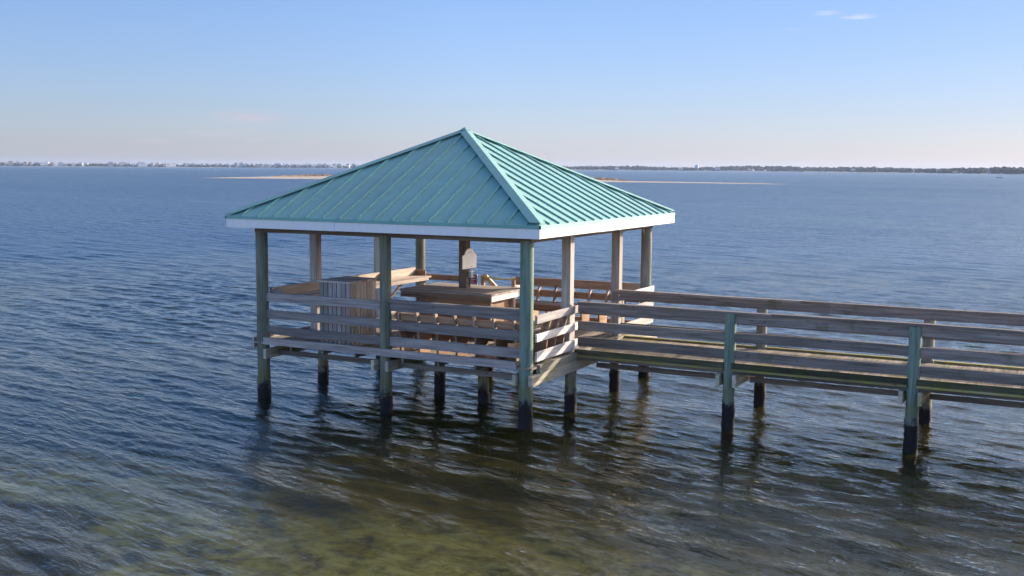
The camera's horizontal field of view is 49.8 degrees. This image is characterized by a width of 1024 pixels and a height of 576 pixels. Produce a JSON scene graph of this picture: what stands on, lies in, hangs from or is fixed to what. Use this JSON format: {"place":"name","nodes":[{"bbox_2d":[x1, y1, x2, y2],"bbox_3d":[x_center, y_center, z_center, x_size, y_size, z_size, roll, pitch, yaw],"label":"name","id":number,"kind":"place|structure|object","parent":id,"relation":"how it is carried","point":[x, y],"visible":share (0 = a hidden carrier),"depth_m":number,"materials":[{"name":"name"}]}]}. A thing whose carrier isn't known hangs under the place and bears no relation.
{"place":"outdoors","nodes":[
{"label":"outdoors","id":0,"kind":"place"},
{"bbox_2d":[0,248,1023,575],"bbox_3d":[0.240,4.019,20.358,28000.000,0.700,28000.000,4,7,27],"label":"seabed","id":1,"kind":"structure","parent":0,"point":[26,550],"depth_m":22.32,"materials":[{"name":"sand"}]},
{"bbox_2d":[225,127,675,494],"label":"pavilion","id":2,"kind":"structure","parent":1,"relation":"on","point":[464,186],"depth_m":21.78,"materials":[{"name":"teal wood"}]},
{"bbox_2d":[317,276,377,345],"bbox_3d":[-3.351,0.476,22.534,0.820,1.325,0.970,4,7,27],"label":"slatted cabinet","id":3,"kind":"object","parent":2,"relation":"on","point":[352,287],"visible":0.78,"depth_m":22.19,"materials":[{"name":"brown wood"}]},
{"bbox_2d":[270,267,430,298],"bbox_3d":[-3.505,0.091,25.225,0.522,0.693,5.612,4,7,27],"label":"side counter","id":4,"kind":"object","parent":2,"relation":"attached to","point":[400,277],"visible":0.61,"depth_m":26.12,"materials":[{"name":"brown wood"}]},
{"bbox_2d":[395,311,518,363],"bbox_3d":[-0.962,0.889,21.055,2.724,0.850,0.637,4,7,27],"label":"bench","id":5,"kind":"object","parent":2,"relation":"on","point":[454,320],"visible":0.44,"depth_m":20.95,"materials":[{"name":"brown wood"}]},
{"bbox_2d":[400,282,519,321],"bbox_3d":[-1.062,0.503,23.907,2.253,1.004,1.560,4,7,27],"label":"counter","id":6,"kind":"object","parent":2,"relation":"on","point":[479,295],"visible":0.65,"depth_m":23.43,"materials":[{"name":"brown wood"}]},
{"bbox_2d":[462,248,476,269],"bbox_3d":[-0.922,-0.641,23.941,0.030,0.435,0.600,4,7,27],"label":"notice board","id":7,"kind":"object","parent":2,"relation":"attached to","point":[469,258],"visible":1,"depth_m":23.92,"materials":[{"name":"white wood"}]},
{"bbox_2d":[468,270,473,286],"bbox_3d":[-0.891,-0.195,24.012,0.090,0.377,0.130,4,7,27],"label":"outlet box","id":8,"kind":"object","parent":2,"relation":"attached to","point":[470,273],"visible":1,"depth_m":23.97,"materials":[{"name":"grey plastic"}]},
{"bbox_2d":[470,274,477,284],"bbox_3d":[-0.971,-0.214,27.254,0.270,0.270,0.030,4,7,27],"label":"warning sign","id":9,"kind":"object","parent":2,"relation":"attached to","point":[474,280],"visible":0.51,"depth_m":27.21,"materials":[{"name":"grey plastic"}]},
{"bbox_2d":[484,276,515,279],"bbox_3d":[-0.298,-0.230,26.994,0.951,0.056,0.034,5,8,35],"label":"barrier tape","id":10,"kind":"object","parent":2,"relation":"attached to","point":[498,278],"visible":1,"depth_m":27.02,"materials":[{"name":"yellow plastic"}]},
{"bbox_2d":[481,274,519,298],"bbox_3d":[-0.161,0.661,27.589,0.950,2.067,0.940,4,7,27],"label":"boarding ladder","id":11,"kind":"object","parent":2,"relation":"attached to","point":[491,282],"visible":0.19,"depth_m":27.32,"materials":[{"name":"brown wood"}]},
{"bbox_2d":[533,315,568,359],"bbox_3d":[0.644,0.886,21.178,0.637,0.850,0.964,4,7,27],"label":"bench","id":12,"kind":"object","parent":2,"relation":"on","point":[548,326],"visible":0.52,"depth_m":21.02,"materials":[{"name":"brown wood"}]},
{"bbox_2d":[515,284,625,322],"bbox_3d":[1.320,0.395,25.826,2.853,0.832,0.662,4,7,27],"label":"bench","id":13,"kind":"object","parent":2,"relation":"on","point":[547,306],"visible":0.22,"depth_m":25.76,"materials":[{"name":"brown wood"}]},
{"bbox_2d":[220,176,767,183],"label":"sandbar","id":14,"kind":"structure","parent":1,"relation":"on","point":[299,177],"depth_m":442.82,"materials":[{"name":"beige sand"}]},
{"bbox_2d":[275,174,627,180],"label":"dune grass","id":15,"kind":"structure","parent":14,"relation":"on","point":[605,178],"depth_m":461.39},
{"bbox_2d":[575,289,1023,517],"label":"walkway","id":16,"kind":"structure","parent":1,"relation":"on","point":[915,379],"depth_m":20.21,"materials":[{"name":"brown wood"}]},
{"bbox_2d":[0,165,1023,575],"bbox_3d":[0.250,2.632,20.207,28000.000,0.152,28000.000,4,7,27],"label":"water","id":17,"kind":"structure","parent":0,"point":[64,211],"depth_m":72.02,"materials":[{"name":"blue liquid"}]},
{"bbox_2d":[0,165,1023,174],"bbox_3d":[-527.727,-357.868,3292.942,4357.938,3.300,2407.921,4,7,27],"label":"shore","id":18,"kind":"structure","parent":0,"point":[601,169],"depth_m":3566.20,"materials":[{"name":"beige sand"}]},
{"bbox_2d":[137,162,145,166],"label":"beach house","id":19,"kind":"structure","parent":18,"relation":"on","point":[141,164],"depth_m":4082.30,"materials":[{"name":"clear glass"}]},
{"bbox_2d":[0,163,355,167],"bbox_3d":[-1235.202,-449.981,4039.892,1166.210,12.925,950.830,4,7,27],"label":"shore thicket","id":20,"kind":"object","parent":18,"relation":"on","point":[161,165],"visible":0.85,"depth_m":4125.07,"materials":[{"name":"green plant"}]},
{"bbox_2d":[563,165,1023,173],"bbox_3d":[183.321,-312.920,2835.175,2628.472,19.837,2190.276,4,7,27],"label":"woodland","id":21,"kind":"object","parent":18,"relation":"on","point":[1010,170],"visible":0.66,"depth_m":3058.56,"materials":[{"name":"green plant"}]},
{"bbox_2d":[0,0,1023,169],"label":"sky","id":22,"kind":"structure","parent":0,"point":[938,84],"materials":[{"name":"blue"}]}
]}

